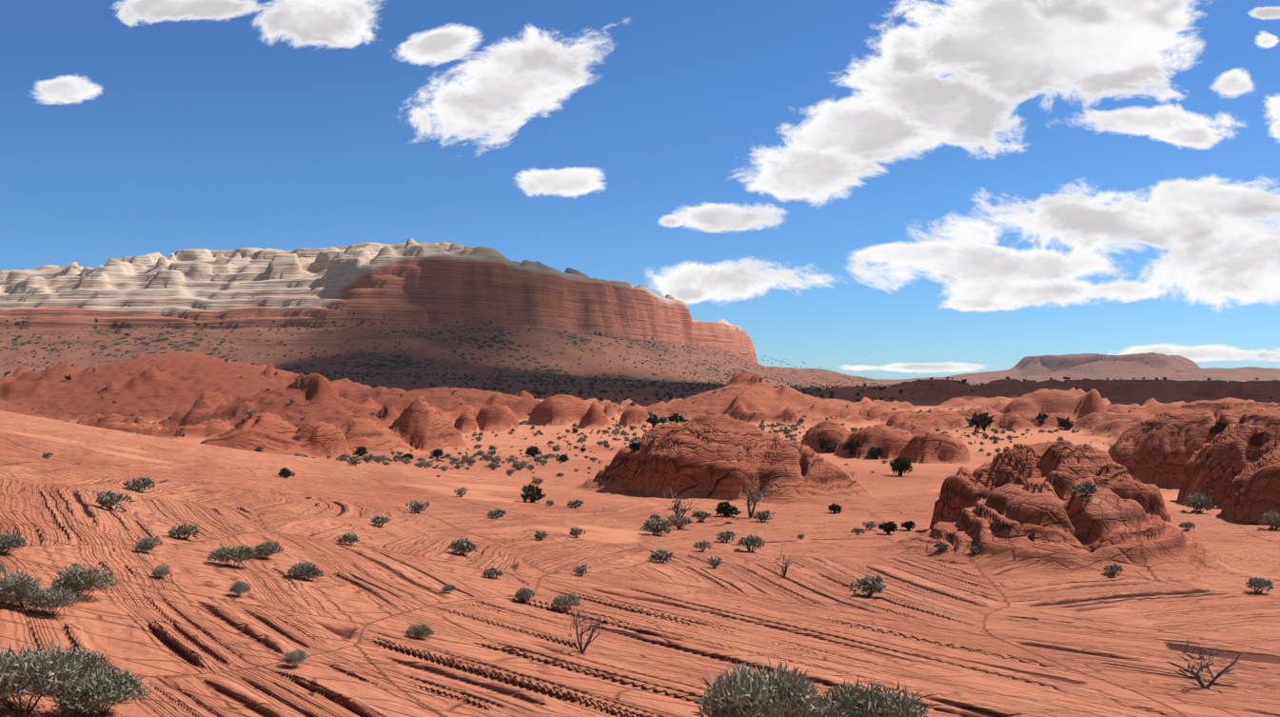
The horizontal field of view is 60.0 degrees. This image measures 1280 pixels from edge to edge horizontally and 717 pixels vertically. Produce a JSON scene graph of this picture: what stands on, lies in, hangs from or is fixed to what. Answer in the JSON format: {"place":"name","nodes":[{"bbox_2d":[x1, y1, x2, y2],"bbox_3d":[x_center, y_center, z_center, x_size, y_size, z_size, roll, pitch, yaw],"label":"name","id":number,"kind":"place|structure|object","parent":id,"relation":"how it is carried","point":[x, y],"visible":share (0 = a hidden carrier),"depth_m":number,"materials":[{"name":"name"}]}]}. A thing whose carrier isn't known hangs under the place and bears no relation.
{"place":"outdoors","nodes":[
{"label":"outdoors","id":0,"kind":"place"},
{"bbox_2d":[0,237,866,390],"bbox_3d":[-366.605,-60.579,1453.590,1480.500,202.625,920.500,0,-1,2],"label":"mesa cliffs","id":1,"kind":"structure","parent":0,"point":[355,290],"depth_m":1314.99,"materials":[{"name":"stone"}]},
{"bbox_2d":[0,307,1279,716],"bbox_3d":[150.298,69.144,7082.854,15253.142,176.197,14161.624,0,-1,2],"label":"terrain","id":2,"kind":"structure","parent":0,"point":[1032,608],"depth_m":42.62,"materials":[{"name":"orange sand"}]},
{"bbox_2d":[0,532,934,716],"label":"sagebrush","id":3,"kind":"object","parent":2,"relation":"on","point":[764,694],"visible":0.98,"depth_m":15.18,"materials":[{"name":"green plant"}]},
{"bbox_2d":[31,356,1131,455],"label":"shrubs","id":4,"kind":"object","parent":2,"relation":"on","point":[605,443],"visible":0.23,"depth_m":204.65,"materials":[{"name":"green plant"}]},
{"bbox_2d":[563,602,605,651],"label":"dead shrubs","id":5,"kind":"object","parent":2,"relation":"on","point":[589,640],"visible":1,"depth_m":20.38,"materials":[{"name":"brown plant"}]},
{"bbox_2d":[3,316,1274,452],"bbox_3d":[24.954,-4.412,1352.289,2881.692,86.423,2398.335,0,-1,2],"label":"trees","id":6,"kind":"object","parent":2,"relation":"on","point":[983,420],"visible":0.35,"depth_m":801.43,"materials":[{"name":"green plant"}]},
{"bbox_2d":[41,409,1279,596],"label":"sagebrush","id":7,"kind":"object","parent":2,"relation":"on","point":[868,584],"visible":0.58,"depth_m":48.83,"materials":[{"name":"green plant"}]},
{"bbox_2d":[277,421,1227,533],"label":"juniper trees","id":8,"kind":"object","parent":2,"relation":"on","point":[533,493],"visible":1,"depth_m":95.07,"materials":[{"name":"green plant"}]},
{"bbox_2d":[390,441,1240,689],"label":"dead shrubs","id":9,"kind":"object","parent":2,"relation":"on","point":[1197,676],"visible":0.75,"depth_m":25.39,"materials":[{"name":"brown plant"}]},
{"bbox_2d":[0,0,1279,379],"label":"sky","id":10,"kind":"structure","parent":0,"point":[894,189],"materials":[{"name":"blue"}]},
{"bbox_2d":[899,352,1279,380],"bbox_3d":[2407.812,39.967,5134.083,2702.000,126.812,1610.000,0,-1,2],"label":"mesa","id":11,"kind":"structure","parent":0,"point":[1055,363],"depth_m":4811.72,"materials":[{"name":"stone"}]}
]}

